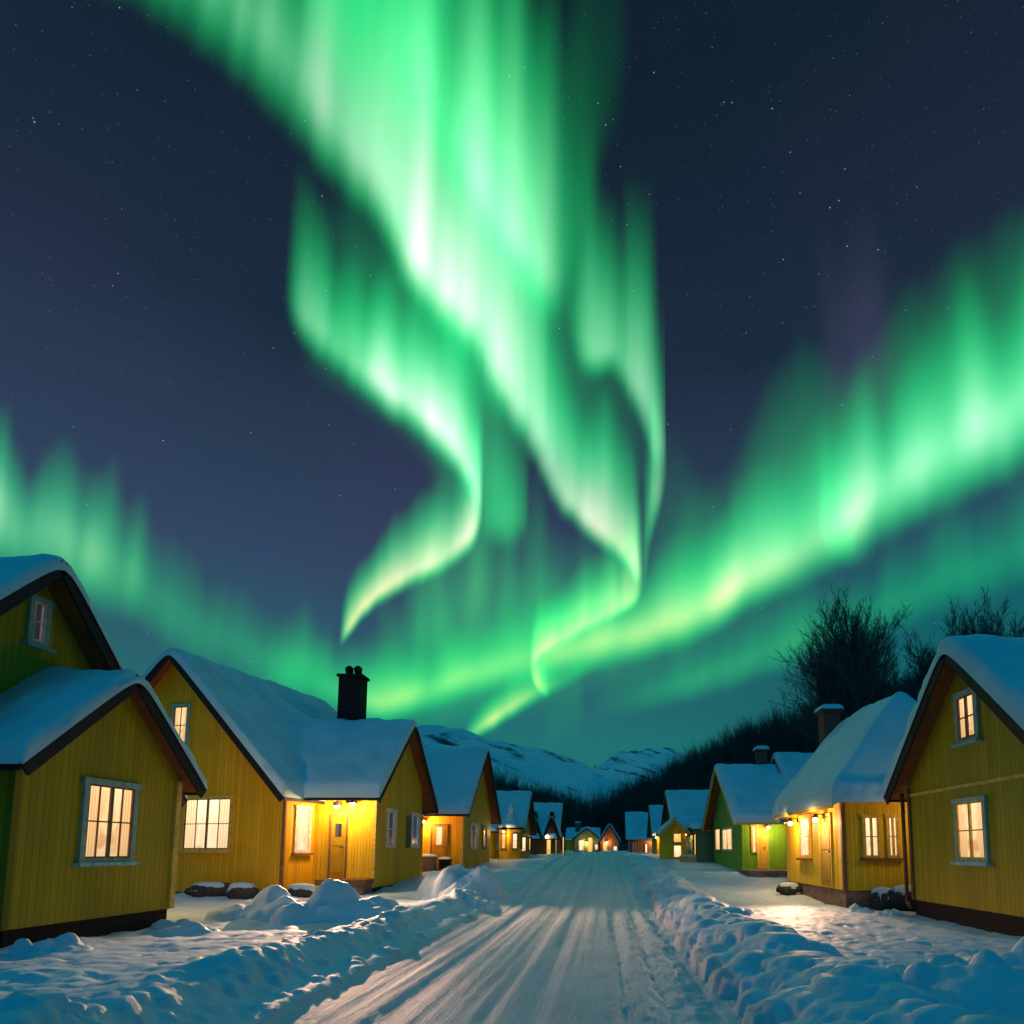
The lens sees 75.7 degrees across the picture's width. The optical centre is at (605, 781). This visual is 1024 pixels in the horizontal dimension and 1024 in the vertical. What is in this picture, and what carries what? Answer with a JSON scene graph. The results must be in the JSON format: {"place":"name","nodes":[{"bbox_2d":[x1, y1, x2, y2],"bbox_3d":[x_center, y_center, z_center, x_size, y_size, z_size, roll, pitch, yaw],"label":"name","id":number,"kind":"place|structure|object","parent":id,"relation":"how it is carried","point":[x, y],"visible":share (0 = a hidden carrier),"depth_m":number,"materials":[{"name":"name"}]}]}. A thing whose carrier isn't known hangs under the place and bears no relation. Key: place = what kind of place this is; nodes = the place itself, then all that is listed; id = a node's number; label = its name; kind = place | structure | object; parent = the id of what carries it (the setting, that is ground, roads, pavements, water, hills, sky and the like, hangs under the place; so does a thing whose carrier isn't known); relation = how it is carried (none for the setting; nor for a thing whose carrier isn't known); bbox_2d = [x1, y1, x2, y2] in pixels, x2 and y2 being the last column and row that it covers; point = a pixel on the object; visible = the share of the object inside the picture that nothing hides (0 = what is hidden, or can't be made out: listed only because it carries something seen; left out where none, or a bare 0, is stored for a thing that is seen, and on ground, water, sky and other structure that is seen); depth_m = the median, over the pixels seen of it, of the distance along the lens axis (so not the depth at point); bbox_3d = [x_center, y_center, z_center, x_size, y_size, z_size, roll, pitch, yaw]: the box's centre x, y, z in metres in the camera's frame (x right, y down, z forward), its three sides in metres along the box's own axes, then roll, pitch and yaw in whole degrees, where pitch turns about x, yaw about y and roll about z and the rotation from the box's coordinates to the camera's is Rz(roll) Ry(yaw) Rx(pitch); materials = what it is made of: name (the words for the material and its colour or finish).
{"place":"outdoors","nodes":[
{"label":"outdoors","id":0,"kind":"place"},
{"bbox_2d":[0,850,1023,1023],"bbox_3d":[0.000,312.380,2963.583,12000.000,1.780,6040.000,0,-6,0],"label":"ground","id":1,"kind":"structure","parent":0,"point":[111,961],"depth_m":11.78,"materials":[{"name":"white snow"}]},
{"bbox_2d":[9,932,93,957],"bbox_3d":[-8.500,2.587,9.984,1.265,0.494,1.150,0,-6,0],"label":"snow pile","id":2,"kind":"object","parent":1,"relation":"on","point":[25,947],"visible":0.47,"depth_m":9.81,"materials":[{"name":"white snow"}]},
{"bbox_2d":[0,553,207,947],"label":"yellow house","id":3,"kind":"structure","parent":1,"relation":"on","point":[102,776],"depth_m":11.88,"materials":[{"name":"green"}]},
{"bbox_2d":[21,594,55,653],"bbox_3d":[-10.560,-2.957,12.138,0.160,0.987,0.595,0,-6,0],"label":"window","id":4,"kind":"structure","parent":3,"relation":"in","point":[39,610],"depth_m":12.13,"materials":[{"name":"white"}]},
{"bbox_2d":[72,777,141,866],"bbox_3d":[-9.340,0.780,12.271,0.160,1.602,1.493,0,-6,0],"label":"window","id":5,"kind":"structure","parent":3,"relation":"in","point":[107,830],"depth_m":12.21,"materials":[{"name":"yellow glass"}]},
{"bbox_2d":[141,918,221,937],"bbox_3d":[-8.200,2.922,12.664,1.840,0.477,1.265,0,-6,0],"label":"snow pile","id":6,"kind":"object","parent":1,"relation":"on","point":[182,927],"visible":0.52,"depth_m":12.48,"materials":[{"name":"white snow"}]},
{"bbox_2d":[184,882,229,896],"bbox_3d":[-12.501,3.474,20.578,1.695,0.606,0.650,0,-6,0],"label":"rock","id":7,"kind":"object","parent":1,"relation":"on","point":[210,889],"visible":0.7,"depth_m":20.34,"materials":[{"name":"grey stone"}]},
{"bbox_2d":[226,882,259,898],"bbox_3d":[-11.343,3.497,20.330,1.025,0.710,0.681,0,-6,0],"label":"rock","id":8,"kind":"object","parent":1,"relation":"on","point":[242,890],"visible":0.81,"depth_m":20.14,"materials":[{"name":"grey stone"}]},
{"bbox_2d":[204,885,300,921],"bbox_3d":[-7.700,2.906,15.079,3.105,1.016,2.070,0,-6,0],"label":"snow pile","id":9,"kind":"object","parent":1,"relation":"on","point":[264,904],"visible":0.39,"depth_m":14.47,"materials":[{"name":"white snow"}]},
{"bbox_2d":[10,859,551,1023],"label":"snow bank","id":10,"kind":"structure","parent":1,"relation":"on","point":[248,984],"depth_m":7.33,"materials":[{"name":"white snow"}]},
{"bbox_2d":[0,989,92,1023],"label":"snow pile","id":11,"kind":"object","parent":10,"relation":"on","point":[24,1006],"visible":0.98,"depth_m":4.66,"materials":[{"name":"white snow"}]},
{"bbox_2d":[450,888,494,910],"bbox_3d":[-3.700,3.421,18.343,1.610,0.879,2.300,1,-6,-6],"label":"snow pile","id":12,"kind":"object","parent":10,"relation":"on","point":[469,898],"visible":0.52,"depth_m":17.82,"materials":[{"name":"white snow"}]},
{"bbox_2d":[143,648,438,894],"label":"yellow house","id":13,"kind":"structure","parent":1,"relation":"on","point":[309,789],"depth_m":22.18,"materials":[{"name":"yellow wood"}]},
{"bbox_2d":[171,703,191,745],"bbox_3d":[-14.541,-1.941,22.225,0.811,1.458,0.196,-1,-6,8],"label":"window","id":14,"kind":"structure","parent":13,"relation":"in","point":[181,713],"depth_m":22.22,"materials":[{"name":"yellow"}]},
{"bbox_2d":[178,795,235,852],"bbox_3d":[-13.229,1.418,21.567,2.125,1.894,0.550,-1,-6,5],"label":"window","id":15,"kind":"structure","parent":13,"relation":"in","point":[207,821],"depth_m":21.54,"materials":[{"name":"yellow glass"}]},
{"bbox_2d":[291,805,313,854],"bbox_3d":[-10.160,1.628,21.756,0.268,1.649,0.930,-1,-6,12],"label":"window","id":16,"kind":"structure","parent":13,"relation":"in","point":[303,814],"depth_m":21.75,"materials":[{"name":"yellow"}]},
{"bbox_2d":[327,813,348,877],"bbox_3d":[-9.176,2.187,22.247,0.633,2.200,0.113,0,-6,0],"label":"door","id":17,"kind":"structure","parent":13,"relation":"in","point":[338,826],"depth_m":22.25,"materials":[{"name":"yellow wood"}]},
{"bbox_2d":[385,808,397,847],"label":"window","id":18,"kind":"structure","parent":13,"relation":"in","point":[391,818],"depth_m":24.01,"materials":[{"name":"black"}]},
{"bbox_2d":[410,812,420,847],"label":"window","id":19,"kind":"structure","parent":13,"relation":"in","point":[416,817],"depth_m":27.09,"materials":[{"name":"black glass"}]},
{"bbox_2d":[287,883,315,897],"bbox_3d":[-9.803,3.585,20.843,1.085,0.657,0.445,0,-6,0],"label":"rock","id":20,"kind":"object","parent":1,"relation":"on","point":[305,890],"visible":0.62,"depth_m":20.70,"materials":[{"name":"grey stone"}]},
{"bbox_2d":[268,878,406,924],"bbox_3d":[-6.000,2.807,14.788,3.450,1.206,2.300,1,-6,-11],"label":"snow pile","id":21,"kind":"object","parent":1,"relation":"on","point":[333,900],"visible":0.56,"depth_m":14.16,"materials":[{"name":"white snow"}]},
{"bbox_2d":[422,854,436,871],"bbox_3d":[-8.350,3.793,30.370,0.780,0.830,0.580,0,-6,0],"label":"storage box","id":22,"kind":"object","parent":1,"relation":"on","point":[428,862],"visible":0.84,"depth_m":30.12,"materials":[{"name":"brown wood"}]},
{"bbox_2d":[438,857,452,868],"bbox_3d":[-7.600,3.866,30.765,0.580,0.630,0.480,0,-6,0],"label":"storage box","id":23,"kind":"object","parent":1,"relation":"on","point":[445,862],"visible":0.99,"depth_m":30.56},
{"bbox_2d":[414,864,506,899],"bbox_3d":[-4.700,3.414,21.260,3.335,1.413,3.450,2,-6,-17],"label":"snow pile","id":24,"kind":"object","parent":1,"relation":"on","point":[484,880],"visible":0.7,"depth_m":20.34,"materials":[{"name":"white snow"}]},
{"bbox_2d":[422,745,501,870],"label":"yellow house","id":25,"kind":"structure","parent":1,"relation":"on","point":[456,829],"depth_m":33.03,"materials":[{"name":"yellow wood"}]},
{"bbox_2d":[430,824,448,866],"bbox_3d":[-8.040,3.079,31.303,0.848,2.080,0.113,0,-6,0],"label":"door","id":26,"kind":"structure","parent":25,"relation":"in","point":[439,832],"depth_m":31.33,"materials":[{"name":"brown wood"}]},
{"bbox_2d":[470,822,477,849],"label":"window","id":27,"kind":"structure","parent":25,"relation":"in","point":[473,826],"depth_m":34.03,"materials":[{"name":"black glass"}]},
{"bbox_2d":[482,826,487,848],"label":"window","id":28,"kind":"structure","parent":25,"relation":"in","point":[484,828],"depth_m":37.11,"materials":[{"name":"grey"}]},
{"bbox_2d":[490,790,536,859],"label":"yellow house","id":29,"kind":"structure","parent":1,"relation":"on","point":[510,838],"depth_m":42.87,"materials":[{"name":"yellow wood"}]},
{"bbox_2d":[497,833,498,849],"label":"window","id":30,"kind":"structure","parent":29,"relation":"in","point":[497,833],"depth_m":42.89,"materials":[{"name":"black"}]},
{"bbox_2d":[501,833,506,848],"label":"window","id":31,"kind":"structure","parent":29,"relation":"in","point":[503,835],"depth_m":41.32,"materials":[{"name":"yellow"}]},
{"bbox_2d":[511,833,517,848],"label":"window","id":32,"kind":"structure","parent":29,"relation":"in","point":[514,836],"depth_m":41.32,"materials":[{"name":"yellow"}]},
{"bbox_2d":[522,836,527,851],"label":"window","id":33,"kind":"structure","parent":29,"relation":"in","point":[524,848],"depth_m":42.87,"materials":[{"name":"yellow glass"}]},
{"bbox_2d":[527,837,531,850],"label":"window","id":34,"kind":"structure","parent":29,"relation":"in","point":[529,838],"depth_m":42.87,"materials":[{"name":"yellow glass"}]},
{"bbox_2d":[530,802,565,854],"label":"brown house","id":35,"kind":"structure","parent":1,"relation":"on","point":[549,838],"depth_m":54.74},
{"bbox_2d":[545,840,551,853],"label":"window","id":36,"kind":"structure","parent":35,"relation":"in","point":[548,843],"depth_m":54.69,"materials":[{"name":"yellow glass"}]},
{"bbox_2d":[554,840,557,853],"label":"window","id":37,"kind":"structure","parent":35,"relation":"in","point":[555,841],"depth_m":54.69,"materials":[{"name":"brown"}]},
{"bbox_2d":[561,836,564,854],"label":"window","id":38,"kind":"structure","parent":35,"relation":"in","point":[563,837],"depth_m":54.69,"materials":[{"name":"yellow"}]},
{"bbox_2d":[565,821,600,851],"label":"yellow house","id":39,"kind":"structure","parent":1,"relation":"on","point":[579,839],"depth_m":108.60,"materials":[{"name":"grey"}]},
{"bbox_2d":[578,840,583,850],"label":"window","id":40,"kind":"structure","parent":39,"relation":"in","point":[580,842],"depth_m":108.44,"materials":[{"name":"yellow"}]},
{"bbox_2d":[587,837,592,851],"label":"door","id":41,"kind":"structure","parent":39,"relation":"in","point":[589,839],"depth_m":108.47,"materials":[{"name":"yellow wood"}]},
{"bbox_2d":[598,823,620,851],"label":"brown house","id":42,"kind":"structure","parent":1,"relation":"on","point":[609,839],"depth_m":105.00,"materials":[{"name":"brown wood"}]},
{"bbox_2d":[602,842,607,850],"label":"window","id":43,"kind":"structure","parent":42,"relation":"in","point":[604,845],"depth_m":104.95,"materials":[{"name":"yellow glass"}]},
{"bbox_2d":[624,812,651,852],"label":"brown house","id":44,"kind":"structure","parent":1,"relation":"on","point":[635,830],"depth_m":68.35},
{"bbox_2d":[632,841,636,852],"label":"window","id":45,"kind":"structure","parent":44,"relation":"in","point":[634,843],"depth_m":67.88,"materials":[{"name":"black glass"}]},
{"bbox_2d":[644,843,647,852],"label":"window","id":46,"kind":"structure","parent":44,"relation":"in","point":[645,844],"depth_m":67.86,"materials":[{"name":"yellow"}]},
{"bbox_2d":[647,805,662,854],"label":"yellow house","id":47,"kind":"structure","parent":1,"relation":"on","point":[654,818],"depth_m":56.58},
{"bbox_2d":[655,790,713,861],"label":"green house","id":48,"kind":"structure","parent":1,"relation":"on","point":[679,832],"depth_m":41.50,"materials":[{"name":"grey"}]},
{"bbox_2d":[672,844,682,857],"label":"window","id":49,"kind":"structure","parent":48,"relation":"in","point":[677,848],"depth_m":41.33,"materials":[{"name":"yellow"}]},
{"bbox_2d":[673,833,681,842],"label":"window","id":50,"kind":"structure","parent":48,"relation":"in","point":[677,837],"depth_m":41.43,"materials":[{"name":"yellow glass"}]},
{"bbox_2d":[686,842,689,853],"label":"door","id":51,"kind":"structure","parent":48,"relation":"in","point":[687,843],"depth_m":42.49,"materials":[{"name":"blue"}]},
{"bbox_2d":[692,833,697,855],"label":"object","id":52,"kind":"structure","parent":48,"relation":"in","point":[694,834],"depth_m":39.08,"materials":[{"name":"yellow"}]},
{"bbox_2d":[679,854,696,861],"bbox_3d":[4.900,4.597,38.933,0.980,0.480,0.580,0,-6,0],"label":"crate","id":53,"kind":"object","parent":1,"relation":"on","point":[687,858],"visible":1,"depth_m":38.68,"materials":[{"name":"green wood"}]},
{"bbox_2d":[701,745,813,876],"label":"green house","id":54,"kind":"structure","parent":1,"relation":"on","point":[747,829],"depth_m":31.37,"materials":[{"name":"green wood"}]},
{"bbox_2d":[714,827,720,850],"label":"window","id":55,"kind":"structure","parent":54,"relation":"in","point":[717,830],"depth_m":36.04,"materials":[{"name":"yellow"}]},
{"bbox_2d":[721,826,732,850],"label":"window","id":56,"kind":"structure","parent":54,"relation":"in","point":[727,832],"depth_m":33.30,"materials":[{"name":"yellow glass"}]},
{"bbox_2d":[750,825,757,852],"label":"window","id":57,"kind":"structure","parent":54,"relation":"in","point":[754,849],"depth_m":29.84,"materials":[{"name":"yellow"}]},
{"bbox_2d":[757,825,768,868],"bbox_3d":[7.185,2.957,29.808,0.521,2.050,0.113,0,-6,0],"label":"door","id":58,"kind":"structure","parent":54,"relation":"in","point":[762,831],"depth_m":29.81,"materials":[{"name":"yellow wood"}]},
{"bbox_2d":[776,882,801,894],"bbox_3d":[6.022,3.528,21.344,0.891,0.452,0.567,0,-6,0],"label":"rock","id":59,"kind":"object","parent":1,"relation":"on","point":[787,888],"visible":0.97,"depth_m":21.18,"materials":[{"name":"grey stone"}]},
{"bbox_2d":[620,852,1009,1023],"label":"snow bank","id":60,"kind":"structure","parent":1,"relation":"on","point":[792,975],"depth_m":6.90,"materials":[{"name":"white snow"}]},
{"bbox_2d":[772,692,916,907],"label":"yellow house","id":61,"kind":"structure","parent":1,"relation":"on","point":[844,842],"depth_m":18.35,"materials":[{"name":"yellow wood"}]},
{"bbox_2d":[796,814,811,860],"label":"window","id":62,"kind":"structure","parent":61,"relation":"in","point":[804,825],"depth_m":20.88,"materials":[{"name":"yellow glass"}]},
{"bbox_2d":[818,813,833,885],"bbox_3d":[6.373,1.971,18.898,0.113,2.070,1.032,0,-6,0],"label":"door","id":63,"kind":"structure","parent":61,"relation":"in","point":[824,825],"depth_m":18.84,"materials":[{"name":"yellow wood"}]},
{"bbox_2d":[860,815,885,860],"bbox_3d":[7.171,1.507,17.528,0.627,1.236,0.160,0,-6,0],"label":"window","id":64,"kind":"structure","parent":61,"relation":"in","point":[871,830],"depth_m":17.55,"materials":[{"name":"yellow glass"}]},
{"bbox_2d":[884,815,902,860],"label":"window","id":65,"kind":"structure","parent":61,"relation":"in","point":[893,848],"depth_m":17.54,"materials":[{"name":"yellow glass"}]},
{"bbox_2d":[763,584,929,745],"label":"bare tree","id":66,"kind":"object","parent":1,"relation":"on","point":[842,671],"visible":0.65,"depth_m":41.57,"materials":[{"name":"black plant"}]},
{"bbox_2d":[846,903,873,912],"bbox_3d":[6.550,3.346,16.742,0.920,0.433,0.805,0,-6,0],"label":"snow pile","id":67,"kind":"object","parent":1,"relation":"on","point":[854,907],"visible":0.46,"depth_m":16.69,"materials":[{"name":"white snow"}]},
{"bbox_2d":[867,887,892,910],"bbox_3d":[7.256,3.097,17.009,0.819,0.694,0.564,0,-6,0],"label":"rock","id":68,"kind":"object","parent":1,"relation":"on","point":[878,898],"visible":0.76,"depth_m":16.84,"materials":[{"name":"black stone"}]},
{"bbox_2d":[872,909,905,916],"bbox_3d":[6.900,3.284,15.844,1.035,0.374,0.920,0,-6,0],"label":"snow pile","id":69,"kind":"object","parent":1,"relation":"on","point":[892,912],"visible":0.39,"depth_m":15.67,"materials":[{"name":"white snow"}]},
{"bbox_2d":[889,885,915,911],"bbox_3d":[7.798,3.061,16.872,1.003,0.776,0.665,0,-6,0],"label":"rock","id":70,"kind":"object","parent":1,"relation":"on","point":[897,898],"visible":0.45,"depth_m":16.69,"materials":[{"name":"grey stone"}]},
{"bbox_2d":[879,631,935,700],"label":"bare tree","id":71,"kind":"object","parent":1,"relation":"on","point":[917,677],"visible":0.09,"depth_m":44.88,"materials":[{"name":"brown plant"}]},
{"bbox_2d":[883,634,1023,936],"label":"yellow house","id":72,"kind":"structure","parent":1,"relation":"on","point":[954,778],"depth_m":13.35,"materials":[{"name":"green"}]},
{"bbox_2d":[950,687,982,748],"bbox_3d":[7.440,-1.331,13.464,0.160,1.157,0.981,0,-6,0],"label":"window","id":73,"kind":"structure","parent":72,"relation":"in","point":[965,702],"depth_m":13.43,"materials":[{"name":"yellow"}]},
{"bbox_2d":[950,795,992,865],"bbox_3d":[7.440,1.016,13.310,0.160,1.389,1.303,0,-6,0],"label":"window","id":74,"kind":"structure","parent":72,"relation":"in","point":[970,814],"depth_m":13.25,"materials":[{"name":"yellow glass"}]},
{"bbox_2d":[885,948,1023,1014],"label":"snow pile","id":75,"kind":"object","parent":1,"relation":"on","point":[984,978],"visible":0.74,"depth_m":6.65,"materials":[{"name":"white snow"}]},
{"bbox_2d":[900,596,1011,690],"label":"bare tree","id":76,"kind":"object","parent":1,"relation":"on","point":[954,619],"visible":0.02,"depth_m":45.16,"materials":[{"name":"black plant"}]},
{"bbox_2d":[942,588,1023,637],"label":"bare tree","id":77,"kind":"object","parent":1,"relation":"on","point":[985,630],"visible":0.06,"depth_m":40.04,"materials":[{"name":"black plant"}]},
{"bbox_2d":[955,936,1023,966],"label":"snow pile","id":78,"kind":"object","parent":1,"relation":"on","point":[1013,956],"visible":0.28,"depth_m":8.25,"materials":[{"name":"white snow"}]},
{"bbox_2d":[0,0,1023,766],"label":"sky","id":79,"kind":"structure","parent":0,"point":[537,371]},
{"bbox_2d":[253,851,787,1023],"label":"road","id":80,"kind":"structure","parent":0,"point":[572,937],"depth_m":9.09,"materials":[{"name":"white snow"}]},
{"bbox_2d":[418,725,656,806],"bbox_3d":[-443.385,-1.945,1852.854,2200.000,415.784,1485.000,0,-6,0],"label":"mountain","id":81,"kind":"structure","parent":0,"point":[545,766],"depth_m":1770.79,"materials":[{"name":"white snow"}]},
{"bbox_2d":[590,747,687,785],"bbox_3d":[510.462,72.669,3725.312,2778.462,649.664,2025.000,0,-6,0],"label":"mountain","id":82,"kind":"structure","parent":0,"point":[622,764],"depth_m":3738.78,"materials":[{"name":"white snow"}]},
{"bbox_2d":[618,742,816,850],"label":"hills","id":83,"kind":"structure","parent":0,"point":[623,845],"depth_m":132.09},
{"bbox_2d":[493,672,916,841],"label":"forest","id":84,"kind":"object","parent":83,"relation":"on","point":[695,769],"visible":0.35,"depth_m":150.89,"materials":[{"name":"black plant"}]}
]}

